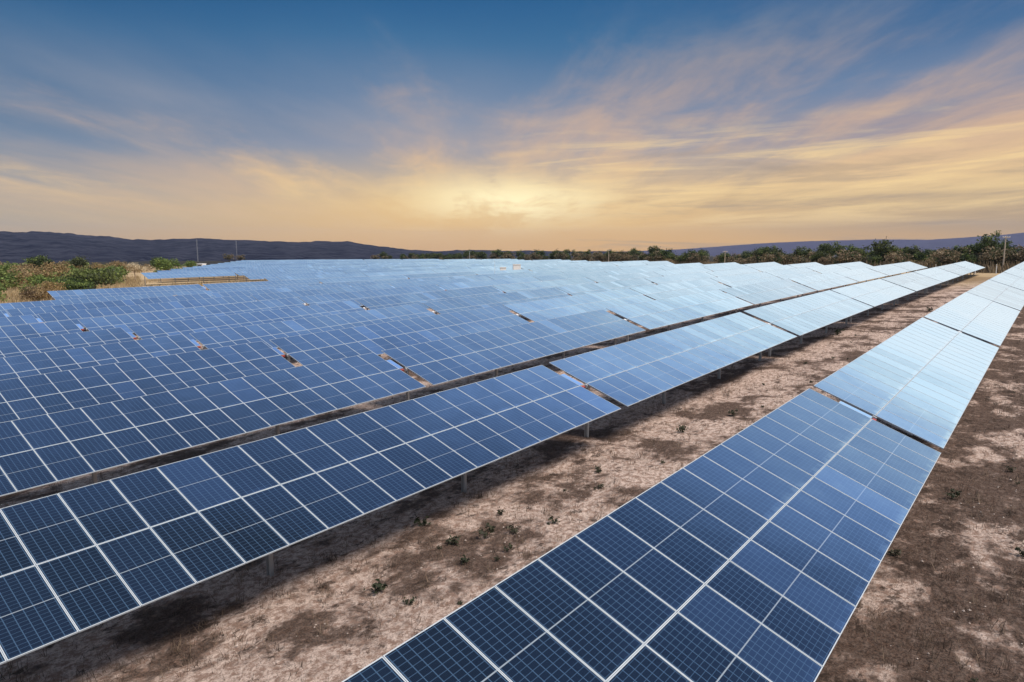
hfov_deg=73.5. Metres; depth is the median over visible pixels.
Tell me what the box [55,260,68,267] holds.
bush
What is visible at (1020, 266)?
solar table
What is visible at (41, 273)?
bush
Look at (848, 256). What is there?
tree
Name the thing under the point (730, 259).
tree
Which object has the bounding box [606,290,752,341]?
solar table
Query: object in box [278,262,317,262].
solar table
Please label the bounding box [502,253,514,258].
tree
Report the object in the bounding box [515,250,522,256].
tree
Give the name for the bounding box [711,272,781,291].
solar table
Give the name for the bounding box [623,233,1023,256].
hills
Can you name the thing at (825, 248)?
tree
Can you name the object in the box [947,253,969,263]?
tree
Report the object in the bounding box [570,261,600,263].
solar table
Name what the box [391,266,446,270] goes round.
solar table
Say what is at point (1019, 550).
weed
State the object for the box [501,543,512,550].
weed
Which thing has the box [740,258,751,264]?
tree
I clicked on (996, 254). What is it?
tree
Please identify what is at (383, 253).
tree
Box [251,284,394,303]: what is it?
solar table
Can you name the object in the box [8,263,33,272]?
bush
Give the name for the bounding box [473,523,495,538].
weed
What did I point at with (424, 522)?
weed
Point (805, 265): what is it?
solar table
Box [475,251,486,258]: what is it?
tree
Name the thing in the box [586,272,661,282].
solar table
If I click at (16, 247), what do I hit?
hills
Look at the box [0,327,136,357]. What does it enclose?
solar table
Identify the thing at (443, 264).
solar table
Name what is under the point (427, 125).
sky
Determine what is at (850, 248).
tree
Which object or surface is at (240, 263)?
solar table
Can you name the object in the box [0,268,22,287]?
bush
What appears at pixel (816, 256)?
tree
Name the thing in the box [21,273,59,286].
bush
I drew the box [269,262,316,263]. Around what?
solar table
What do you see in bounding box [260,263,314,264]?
solar table
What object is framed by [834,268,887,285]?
solar table
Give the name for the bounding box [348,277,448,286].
solar table
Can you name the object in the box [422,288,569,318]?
solar table
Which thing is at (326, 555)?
dry weeds
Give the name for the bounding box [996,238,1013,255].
tree
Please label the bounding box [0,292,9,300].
bush
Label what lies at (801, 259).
tree
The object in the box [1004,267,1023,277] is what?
solar table
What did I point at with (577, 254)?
tree
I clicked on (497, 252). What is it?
tree
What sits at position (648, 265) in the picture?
solar table
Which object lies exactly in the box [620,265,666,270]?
solar table
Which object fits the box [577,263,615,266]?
solar table
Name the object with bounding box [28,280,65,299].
bush
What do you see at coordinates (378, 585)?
weed
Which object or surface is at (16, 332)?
solar table
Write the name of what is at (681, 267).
solar table
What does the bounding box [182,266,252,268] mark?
solar table
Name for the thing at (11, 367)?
solar table
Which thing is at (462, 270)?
solar table
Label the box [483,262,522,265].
solar table
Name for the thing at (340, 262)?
solar table
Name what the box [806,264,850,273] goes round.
solar table
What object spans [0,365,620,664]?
solar table
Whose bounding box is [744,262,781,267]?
solar table
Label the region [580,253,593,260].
tree
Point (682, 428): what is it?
weed
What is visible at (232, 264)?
solar table
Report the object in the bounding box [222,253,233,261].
tree
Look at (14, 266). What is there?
bush
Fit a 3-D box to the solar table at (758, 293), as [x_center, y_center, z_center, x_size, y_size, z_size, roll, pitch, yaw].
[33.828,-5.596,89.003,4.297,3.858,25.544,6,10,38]
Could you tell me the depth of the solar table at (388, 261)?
312.84 m
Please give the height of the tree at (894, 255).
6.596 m
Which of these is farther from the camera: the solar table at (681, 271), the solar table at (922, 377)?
the solar table at (681, 271)
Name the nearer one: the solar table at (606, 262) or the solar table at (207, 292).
the solar table at (207, 292)
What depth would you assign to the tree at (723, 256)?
306.38 m
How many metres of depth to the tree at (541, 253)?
488.41 m
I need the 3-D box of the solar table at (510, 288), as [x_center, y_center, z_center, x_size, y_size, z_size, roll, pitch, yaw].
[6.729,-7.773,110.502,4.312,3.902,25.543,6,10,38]
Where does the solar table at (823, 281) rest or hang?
on the ground at (848, 658)
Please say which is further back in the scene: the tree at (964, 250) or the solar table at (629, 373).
the tree at (964, 250)
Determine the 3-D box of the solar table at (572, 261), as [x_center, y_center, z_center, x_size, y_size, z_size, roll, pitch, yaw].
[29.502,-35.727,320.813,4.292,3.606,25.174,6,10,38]
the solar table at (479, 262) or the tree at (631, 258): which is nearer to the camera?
the solar table at (479, 262)
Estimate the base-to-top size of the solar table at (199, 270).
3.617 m
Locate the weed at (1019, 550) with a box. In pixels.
[1007,544,1023,556]
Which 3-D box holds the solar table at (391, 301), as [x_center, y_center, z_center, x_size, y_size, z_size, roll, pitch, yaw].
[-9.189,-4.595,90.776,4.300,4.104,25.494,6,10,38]
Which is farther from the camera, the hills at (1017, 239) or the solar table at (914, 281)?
the hills at (1017, 239)
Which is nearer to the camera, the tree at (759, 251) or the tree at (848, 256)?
the tree at (848, 256)
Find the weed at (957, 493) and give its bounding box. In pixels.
[946,488,961,499]
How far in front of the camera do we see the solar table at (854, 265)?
174.76 m
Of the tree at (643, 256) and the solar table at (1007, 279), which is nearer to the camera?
the solar table at (1007, 279)
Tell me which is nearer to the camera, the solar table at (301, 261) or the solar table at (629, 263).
the solar table at (629, 263)
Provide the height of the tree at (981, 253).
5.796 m
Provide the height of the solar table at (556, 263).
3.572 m
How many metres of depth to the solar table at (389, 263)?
280.67 m
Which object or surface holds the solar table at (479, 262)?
on the ground at (848, 658)
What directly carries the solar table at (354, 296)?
on the ground at (848, 658)
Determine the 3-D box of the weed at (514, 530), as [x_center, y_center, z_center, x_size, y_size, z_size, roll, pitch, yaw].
[0.079,5.959,21.720,0.448,0.306,0.334,5,9,33]
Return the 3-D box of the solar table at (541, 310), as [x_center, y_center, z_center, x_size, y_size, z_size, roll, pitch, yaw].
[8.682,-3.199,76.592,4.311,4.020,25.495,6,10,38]
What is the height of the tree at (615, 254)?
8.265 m
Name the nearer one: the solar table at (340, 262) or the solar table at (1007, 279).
the solar table at (1007, 279)
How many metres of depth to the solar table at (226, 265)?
251.88 m
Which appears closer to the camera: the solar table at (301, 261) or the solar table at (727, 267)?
the solar table at (727, 267)
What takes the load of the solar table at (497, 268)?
on the ground at (848, 658)
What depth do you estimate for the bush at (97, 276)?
147.83 m
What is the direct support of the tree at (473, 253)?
on the ground at (848, 658)
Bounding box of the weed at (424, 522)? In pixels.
[414,515,430,525]
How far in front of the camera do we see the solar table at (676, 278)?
122.46 m
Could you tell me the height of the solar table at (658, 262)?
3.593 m
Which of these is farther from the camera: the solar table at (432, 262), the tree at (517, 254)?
the tree at (517, 254)
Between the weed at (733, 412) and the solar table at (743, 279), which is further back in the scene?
the solar table at (743, 279)
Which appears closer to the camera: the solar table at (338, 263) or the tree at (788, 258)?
the tree at (788, 258)
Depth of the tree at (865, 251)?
243.91 m
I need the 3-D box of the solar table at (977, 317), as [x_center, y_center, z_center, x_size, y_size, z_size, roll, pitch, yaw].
[36.876,-1.178,54.191,4.283,3.931,25.497,6,10,38]
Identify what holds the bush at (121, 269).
on the ground at (848, 658)
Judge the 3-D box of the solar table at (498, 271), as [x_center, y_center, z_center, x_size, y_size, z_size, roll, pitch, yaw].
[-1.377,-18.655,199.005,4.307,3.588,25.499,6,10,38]
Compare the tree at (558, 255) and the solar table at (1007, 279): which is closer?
the solar table at (1007, 279)
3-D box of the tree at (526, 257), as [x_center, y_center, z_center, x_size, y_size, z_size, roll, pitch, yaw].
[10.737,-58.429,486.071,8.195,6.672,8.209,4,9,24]
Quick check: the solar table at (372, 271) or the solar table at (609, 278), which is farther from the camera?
the solar table at (372, 271)
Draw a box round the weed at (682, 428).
[676,425,688,432]
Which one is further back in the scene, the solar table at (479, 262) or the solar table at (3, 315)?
the solar table at (479, 262)
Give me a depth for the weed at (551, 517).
22.34 m
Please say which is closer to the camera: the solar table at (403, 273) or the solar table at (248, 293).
the solar table at (248, 293)
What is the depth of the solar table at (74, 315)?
83.52 m
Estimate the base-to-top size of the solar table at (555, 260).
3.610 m
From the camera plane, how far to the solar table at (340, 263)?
276.77 m
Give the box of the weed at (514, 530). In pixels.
[506,524,519,533]
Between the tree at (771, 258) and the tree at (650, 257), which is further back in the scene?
the tree at (650, 257)
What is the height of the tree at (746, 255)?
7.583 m
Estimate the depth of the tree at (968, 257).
188.55 m
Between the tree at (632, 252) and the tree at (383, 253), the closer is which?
the tree at (632, 252)
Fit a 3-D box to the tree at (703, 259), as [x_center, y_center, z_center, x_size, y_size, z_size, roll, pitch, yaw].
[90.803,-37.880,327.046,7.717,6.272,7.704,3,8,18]
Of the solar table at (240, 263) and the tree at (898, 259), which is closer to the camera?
the tree at (898, 259)
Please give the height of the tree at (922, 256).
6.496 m
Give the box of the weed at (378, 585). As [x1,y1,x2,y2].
[363,579,387,593]
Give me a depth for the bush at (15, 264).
234.62 m
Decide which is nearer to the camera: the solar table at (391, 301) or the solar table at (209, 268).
the solar table at (391, 301)
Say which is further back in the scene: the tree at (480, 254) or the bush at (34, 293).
the tree at (480, 254)
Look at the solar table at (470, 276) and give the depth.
150.55 m
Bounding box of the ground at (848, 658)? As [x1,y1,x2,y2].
[0,256,1023,681]
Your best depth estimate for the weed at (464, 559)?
19.75 m
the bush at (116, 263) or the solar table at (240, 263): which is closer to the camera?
the bush at (116, 263)
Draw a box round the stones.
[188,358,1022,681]
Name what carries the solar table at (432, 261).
on the ground at (848, 658)
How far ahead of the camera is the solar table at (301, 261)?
317.26 m
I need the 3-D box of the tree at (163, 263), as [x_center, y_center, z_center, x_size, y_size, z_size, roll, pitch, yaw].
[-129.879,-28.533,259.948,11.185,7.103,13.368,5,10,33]
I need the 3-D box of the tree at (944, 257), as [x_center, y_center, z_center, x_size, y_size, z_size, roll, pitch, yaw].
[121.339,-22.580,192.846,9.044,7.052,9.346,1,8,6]
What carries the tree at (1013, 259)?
on the ground at (848, 658)
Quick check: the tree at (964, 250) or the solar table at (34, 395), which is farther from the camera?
the tree at (964, 250)
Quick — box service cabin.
[512,264,520,269]
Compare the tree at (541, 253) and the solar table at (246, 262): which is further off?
the tree at (541, 253)
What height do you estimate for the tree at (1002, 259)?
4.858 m
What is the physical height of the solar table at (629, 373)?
4.130 m
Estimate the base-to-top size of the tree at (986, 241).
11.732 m
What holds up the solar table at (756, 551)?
on the ground at (848, 658)
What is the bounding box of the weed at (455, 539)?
[446,535,459,545]
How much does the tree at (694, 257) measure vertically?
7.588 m
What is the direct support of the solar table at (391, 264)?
on the ground at (848, 658)
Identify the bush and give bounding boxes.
[0,264,15,273]
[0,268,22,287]
[0,283,8,291]
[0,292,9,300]
[2,261,22,265]
[5,264,38,269]
[7,267,25,281]
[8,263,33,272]
[14,261,74,283]
[15,285,48,300]
[17,283,40,293]
[21,271,60,280]
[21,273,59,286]
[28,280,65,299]
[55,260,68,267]
[89,264,107,269]
[105,261,129,269]
[108,264,130,280]
[183,260,196,266]
[919,257,936,266]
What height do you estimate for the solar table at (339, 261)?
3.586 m
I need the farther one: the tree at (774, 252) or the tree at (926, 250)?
the tree at (774, 252)
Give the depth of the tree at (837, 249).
232.23 m
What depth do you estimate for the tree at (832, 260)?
225.55 m
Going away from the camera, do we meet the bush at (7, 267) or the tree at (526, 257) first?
the bush at (7, 267)
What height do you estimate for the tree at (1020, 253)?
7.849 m
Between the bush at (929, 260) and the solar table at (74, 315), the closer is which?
the solar table at (74, 315)
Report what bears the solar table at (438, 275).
on the ground at (848, 658)
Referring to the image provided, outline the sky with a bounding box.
[0,0,1023,251]
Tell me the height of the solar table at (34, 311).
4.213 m
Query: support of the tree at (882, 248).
on the ground at (848, 658)
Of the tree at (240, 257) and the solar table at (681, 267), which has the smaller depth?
the solar table at (681, 267)
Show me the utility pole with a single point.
(1005, 237)
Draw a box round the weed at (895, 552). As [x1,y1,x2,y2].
[887,548,901,556]
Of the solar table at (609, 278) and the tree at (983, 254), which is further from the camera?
the tree at (983, 254)
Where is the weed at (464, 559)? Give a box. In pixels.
[455,555,469,563]
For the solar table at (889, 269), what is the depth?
147.08 m
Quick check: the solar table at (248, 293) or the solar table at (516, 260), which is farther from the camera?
the solar table at (516, 260)
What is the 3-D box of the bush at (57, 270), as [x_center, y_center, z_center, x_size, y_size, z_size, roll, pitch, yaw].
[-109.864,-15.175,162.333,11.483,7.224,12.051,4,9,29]
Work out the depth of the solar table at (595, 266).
238.11 m
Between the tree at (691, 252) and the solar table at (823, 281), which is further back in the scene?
the tree at (691, 252)
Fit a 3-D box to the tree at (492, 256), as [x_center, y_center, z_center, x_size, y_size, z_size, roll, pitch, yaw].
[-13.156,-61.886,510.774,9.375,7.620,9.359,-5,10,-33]
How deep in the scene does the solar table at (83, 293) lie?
117.94 m
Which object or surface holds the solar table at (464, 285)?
on the ground at (848, 658)
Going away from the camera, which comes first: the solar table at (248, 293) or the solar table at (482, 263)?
the solar table at (248, 293)
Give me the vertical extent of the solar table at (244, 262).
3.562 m
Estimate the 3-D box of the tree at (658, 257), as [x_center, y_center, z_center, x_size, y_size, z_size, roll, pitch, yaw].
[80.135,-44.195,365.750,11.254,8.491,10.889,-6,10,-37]
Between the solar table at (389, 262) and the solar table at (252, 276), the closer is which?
the solar table at (252, 276)
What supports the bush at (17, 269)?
on the ground at (848, 658)
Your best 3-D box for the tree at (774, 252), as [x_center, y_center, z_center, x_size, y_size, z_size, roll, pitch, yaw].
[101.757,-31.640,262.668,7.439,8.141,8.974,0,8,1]
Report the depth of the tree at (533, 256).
472.75 m
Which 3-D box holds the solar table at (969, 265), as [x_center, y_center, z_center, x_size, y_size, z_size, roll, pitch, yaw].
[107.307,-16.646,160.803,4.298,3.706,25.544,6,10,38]
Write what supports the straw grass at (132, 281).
on the ground at (848, 658)
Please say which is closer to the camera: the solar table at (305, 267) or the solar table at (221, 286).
the solar table at (221, 286)
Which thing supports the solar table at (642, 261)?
on the ground at (848, 658)
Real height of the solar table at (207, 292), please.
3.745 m
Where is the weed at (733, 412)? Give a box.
[728,409,743,415]
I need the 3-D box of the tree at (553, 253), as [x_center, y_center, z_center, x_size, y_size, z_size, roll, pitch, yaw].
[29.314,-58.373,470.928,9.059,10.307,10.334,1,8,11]
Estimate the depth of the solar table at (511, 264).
265.83 m
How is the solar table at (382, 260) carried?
on the ground at (848, 658)
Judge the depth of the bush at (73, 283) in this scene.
142.37 m
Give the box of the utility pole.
[1002,236,1009,268]
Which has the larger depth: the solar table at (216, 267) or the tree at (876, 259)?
the solar table at (216, 267)
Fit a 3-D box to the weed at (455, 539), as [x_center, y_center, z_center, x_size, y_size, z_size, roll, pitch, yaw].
[-1.821,6.092,21.043,0.490,0.390,0.499,0,8,4]
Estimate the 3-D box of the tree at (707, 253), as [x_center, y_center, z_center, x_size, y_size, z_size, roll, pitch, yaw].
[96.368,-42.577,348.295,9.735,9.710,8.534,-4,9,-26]
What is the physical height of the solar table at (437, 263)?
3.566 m
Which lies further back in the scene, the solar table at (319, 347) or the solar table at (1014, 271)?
the solar table at (1014, 271)
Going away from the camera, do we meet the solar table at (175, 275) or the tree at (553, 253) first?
the solar table at (175, 275)
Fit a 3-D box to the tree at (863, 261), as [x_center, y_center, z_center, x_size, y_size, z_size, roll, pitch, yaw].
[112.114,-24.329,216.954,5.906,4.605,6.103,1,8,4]
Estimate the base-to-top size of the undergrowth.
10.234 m
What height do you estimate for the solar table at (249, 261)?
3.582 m
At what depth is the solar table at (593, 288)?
102.05 m
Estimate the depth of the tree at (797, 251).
258.35 m
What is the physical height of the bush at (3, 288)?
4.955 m
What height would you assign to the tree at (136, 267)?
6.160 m
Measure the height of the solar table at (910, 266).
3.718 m
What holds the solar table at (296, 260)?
on the ground at (848, 658)
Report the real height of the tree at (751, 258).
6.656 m
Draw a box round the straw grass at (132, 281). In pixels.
[0,275,267,302]
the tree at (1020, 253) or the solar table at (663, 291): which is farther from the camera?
the tree at (1020, 253)
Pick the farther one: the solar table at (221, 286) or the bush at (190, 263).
the bush at (190, 263)
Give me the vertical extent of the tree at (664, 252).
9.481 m
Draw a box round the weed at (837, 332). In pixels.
[832,327,843,334]
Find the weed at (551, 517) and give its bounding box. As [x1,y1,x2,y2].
[548,516,559,523]
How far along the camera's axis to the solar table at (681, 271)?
149.43 m
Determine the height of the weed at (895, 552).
0.300 m
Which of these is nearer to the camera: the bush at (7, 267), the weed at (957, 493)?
the weed at (957, 493)
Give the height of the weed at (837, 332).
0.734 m
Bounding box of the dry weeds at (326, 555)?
[0,295,1023,681]
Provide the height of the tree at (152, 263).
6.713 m
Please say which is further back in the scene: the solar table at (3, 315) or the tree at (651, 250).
the tree at (651, 250)
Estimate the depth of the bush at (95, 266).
198.95 m
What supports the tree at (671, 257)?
on the ground at (848, 658)
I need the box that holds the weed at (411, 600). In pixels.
[403,596,415,604]
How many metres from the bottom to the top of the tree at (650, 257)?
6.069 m
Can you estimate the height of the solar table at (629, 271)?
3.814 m
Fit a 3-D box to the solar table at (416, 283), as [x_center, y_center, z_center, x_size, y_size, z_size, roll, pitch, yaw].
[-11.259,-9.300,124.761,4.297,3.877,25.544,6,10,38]
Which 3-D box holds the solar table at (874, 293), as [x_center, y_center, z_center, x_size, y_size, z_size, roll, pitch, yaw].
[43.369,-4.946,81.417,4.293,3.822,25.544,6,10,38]
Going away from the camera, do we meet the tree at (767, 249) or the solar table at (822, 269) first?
the solar table at (822, 269)
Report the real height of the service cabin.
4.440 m
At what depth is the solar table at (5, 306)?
98.12 m
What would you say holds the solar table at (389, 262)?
on the ground at (848, 658)
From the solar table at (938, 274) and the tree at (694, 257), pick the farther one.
the tree at (694, 257)
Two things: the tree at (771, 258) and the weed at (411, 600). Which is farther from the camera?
the tree at (771, 258)
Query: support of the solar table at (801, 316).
on the ground at (848, 658)
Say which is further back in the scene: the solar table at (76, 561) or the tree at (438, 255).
the tree at (438, 255)
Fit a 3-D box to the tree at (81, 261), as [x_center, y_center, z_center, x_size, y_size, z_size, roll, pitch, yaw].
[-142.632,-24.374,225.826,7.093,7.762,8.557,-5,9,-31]
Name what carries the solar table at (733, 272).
on the ground at (848, 658)
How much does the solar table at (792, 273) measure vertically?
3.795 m
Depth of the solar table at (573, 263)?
278.01 m
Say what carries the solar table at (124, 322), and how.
on the ground at (848, 658)
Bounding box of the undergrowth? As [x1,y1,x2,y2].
[442,258,1020,272]
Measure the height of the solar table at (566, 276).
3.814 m
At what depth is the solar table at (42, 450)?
29.19 m
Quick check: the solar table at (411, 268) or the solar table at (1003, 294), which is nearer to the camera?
the solar table at (1003, 294)
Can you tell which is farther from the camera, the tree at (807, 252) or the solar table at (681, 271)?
the tree at (807, 252)
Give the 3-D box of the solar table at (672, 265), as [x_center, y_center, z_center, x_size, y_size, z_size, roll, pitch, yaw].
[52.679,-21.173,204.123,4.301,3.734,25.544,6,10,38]
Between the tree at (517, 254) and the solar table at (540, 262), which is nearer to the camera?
the solar table at (540, 262)
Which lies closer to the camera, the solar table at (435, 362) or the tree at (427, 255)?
the solar table at (435, 362)
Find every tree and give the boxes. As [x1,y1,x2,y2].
[21,254,55,268]
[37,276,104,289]
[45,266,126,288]
[67,255,90,268]
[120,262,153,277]
[147,256,160,269]
[151,257,183,269]
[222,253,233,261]
[235,255,245,260]
[379,251,387,257]
[425,253,433,258]
[434,252,442,258]
[462,251,470,258]
[470,251,477,258]
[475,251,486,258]
[488,253,498,258]
[490,249,502,256]
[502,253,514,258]
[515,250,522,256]
[523,254,531,259]
[529,252,540,259]
[534,249,544,256]
[548,249,559,257]
[554,252,566,259]
[571,251,584,259]
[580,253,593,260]
[591,252,605,260]
[609,251,623,260]
[618,250,628,260]
[625,254,638,260]
[626,249,639,260]
[638,255,646,260]
[644,254,655,260]
[647,244,659,253]
[652,250,664,260]
[658,248,675,258]
[664,254,676,259]
[675,253,689,263]
[685,249,698,262]
[688,253,705,262]
[694,255,709,262]
[698,250,712,256]
[717,252,730,262]
[724,253,742,261]
[740,252,753,258]
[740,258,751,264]
[748,253,759,262]
[754,248,764,255]
[759,252,783,261]
[762,245,777,253]
[768,248,786,257]
[777,253,796,263]
[792,246,802,262]
[792,255,808,263]
[801,247,813,256]
[808,249,828,261]
[816,242,830,254]
[818,255,832,264]
[826,252,841,264]
[831,241,847,255]
[833,249,865,263]
[845,244,856,251]
[855,245,872,258]
[859,257,870,263]
[865,255,883,265]
[867,236,907,261]
[881,251,908,263]
[884,253,912,263]
[903,244,922,256]
[913,250,934,261]
[923,247,947,252]
[927,249,960,264]
[936,247,970,256]
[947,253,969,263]
[950,245,968,253]
[960,253,980,263]
[961,242,981,254]
[973,252,982,261]
[976,230,1001,253]
[978,252,990,264]
[979,246,1018,265]
[993,255,1011,266]
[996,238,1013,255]
[998,255,1021,265]
[1007,245,1023,262]
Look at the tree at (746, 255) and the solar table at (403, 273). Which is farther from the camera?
the tree at (746, 255)
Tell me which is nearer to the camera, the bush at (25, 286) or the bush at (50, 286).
the bush at (50, 286)
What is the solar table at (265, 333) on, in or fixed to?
on the ground at (848, 658)
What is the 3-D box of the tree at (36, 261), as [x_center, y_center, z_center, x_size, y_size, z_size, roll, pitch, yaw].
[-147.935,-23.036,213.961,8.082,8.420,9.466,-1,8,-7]
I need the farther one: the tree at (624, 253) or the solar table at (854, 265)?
the tree at (624, 253)
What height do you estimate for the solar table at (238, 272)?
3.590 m
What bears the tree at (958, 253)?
on the ground at (848, 658)
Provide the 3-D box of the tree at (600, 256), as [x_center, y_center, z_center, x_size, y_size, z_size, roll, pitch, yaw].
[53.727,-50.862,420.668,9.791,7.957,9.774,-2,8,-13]
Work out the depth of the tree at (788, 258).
246.90 m
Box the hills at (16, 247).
[0,231,606,262]
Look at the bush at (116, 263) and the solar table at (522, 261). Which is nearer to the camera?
the bush at (116, 263)
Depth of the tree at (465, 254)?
529.10 m
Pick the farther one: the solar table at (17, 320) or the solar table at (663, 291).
the solar table at (663, 291)
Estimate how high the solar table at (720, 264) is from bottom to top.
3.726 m
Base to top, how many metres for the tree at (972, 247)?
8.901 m
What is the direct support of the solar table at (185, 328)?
on the ground at (848, 658)
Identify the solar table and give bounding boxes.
[0,293,172,315]
[0,311,9,316]
[0,315,42,326]
[0,320,83,340]
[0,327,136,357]
[0,334,200,379]
[0,341,294,422]
[0,353,425,496]
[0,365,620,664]
[6,293,210,322]
[38,295,252,326]
[47,284,206,299]
[77,297,305,332]
[128,301,364,340]
[141,270,236,285]
[157,268,238,281]
[171,267,245,279]
[174,284,308,297]
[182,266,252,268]
[189,304,435,360]
[193,265,257,266]
[202,264,259,265]
[202,279,320,289]
[210,263,267,264]
[210,283,350,300]
[218,262,271,263]
[224,261,274,262]
[232,261,276,261]
[232,268,304,281]
[240,266,308,278]
[241,270,322,281]
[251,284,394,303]
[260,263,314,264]
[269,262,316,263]
[270,305,529,365]
[273,261,320,262]
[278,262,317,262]
[281,260,322,260]
[298,284,445,305]
[309,279,402,285]
[314,263,366,264]
[316,262,366,263]
[318,261,365,262]
[324,261,364,261]
[342,388,940,681]
[345,269,412,275]
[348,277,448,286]
[356,286,503,309]
[363,270,434,277]
[366,261,407,262]
[367,262,410,263]
[367,262,412,264]
[368,260,397,260]
[368,263,415,265]
[382,309,645,400]
[389,276,490,289]
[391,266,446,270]
[404,272,475,277]
[413,261,449,262]
[414,261,454,263]
[417,262,459,265]
[420,263,465,265]
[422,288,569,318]
[433,268,492,273]
[436,277,539,289]
[449,272,523,279]
[456,260,490,262]
[461,261,497,263]
[467,262,505,264]
[469,265,512,270]
[474,269,531,274]
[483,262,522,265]
[493,277,595,292]
[494,263,534,265]
[499,260,531,261]
[503,288,652,321]
[506,261,539,263]
[522,261,555,263]
[534,271,610,281]
[535,262,569,264]
[541,260,570,261]
[549,312,796,437]
[556,260,585,261]
[556,278,655,297]
[557,262,591,265]
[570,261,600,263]
[576,265,614,268]
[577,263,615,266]
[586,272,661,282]
[590,261,622,265]
[604,267,663,274]
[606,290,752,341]
[612,262,646,265]
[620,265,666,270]
[621,260,649,262]
[630,264,668,266]
[630,278,730,299]
[643,261,673,264]
[645,272,717,284]
[655,268,712,275]
[659,265,710,270]
[664,263,701,266]
[701,262,739,266]
[704,264,758,270]
[706,268,760,276]
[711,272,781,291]
[719,279,815,312]
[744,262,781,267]
[744,290,872,356]
[754,265,794,273]
[766,267,820,280]
[788,272,857,296]
[789,262,821,273]
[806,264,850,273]
[814,317,998,448]
[832,279,914,322]
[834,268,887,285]
[837,262,872,269]
[866,264,909,278]
[882,272,941,303]
[892,261,927,273]
[914,267,960,292]
[924,292,1019,345]
[937,264,973,284]
[953,261,984,278]
[967,280,1023,310]
[989,272,1023,290]
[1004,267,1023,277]
[1014,263,1023,269]
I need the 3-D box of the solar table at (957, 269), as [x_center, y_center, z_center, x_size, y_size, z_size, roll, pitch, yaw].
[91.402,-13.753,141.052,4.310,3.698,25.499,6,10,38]
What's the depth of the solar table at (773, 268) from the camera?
162.43 m
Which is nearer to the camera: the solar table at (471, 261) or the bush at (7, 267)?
the bush at (7, 267)
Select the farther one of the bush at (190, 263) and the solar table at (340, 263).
the bush at (190, 263)
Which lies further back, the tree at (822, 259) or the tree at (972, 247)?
the tree at (822, 259)
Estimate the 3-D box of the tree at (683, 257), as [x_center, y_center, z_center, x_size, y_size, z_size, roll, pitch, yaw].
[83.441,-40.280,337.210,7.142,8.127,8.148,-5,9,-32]
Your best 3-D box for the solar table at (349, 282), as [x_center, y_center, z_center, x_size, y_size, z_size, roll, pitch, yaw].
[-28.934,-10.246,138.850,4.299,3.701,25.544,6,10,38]
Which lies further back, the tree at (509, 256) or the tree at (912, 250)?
the tree at (509, 256)
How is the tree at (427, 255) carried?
on the ground at (848, 658)

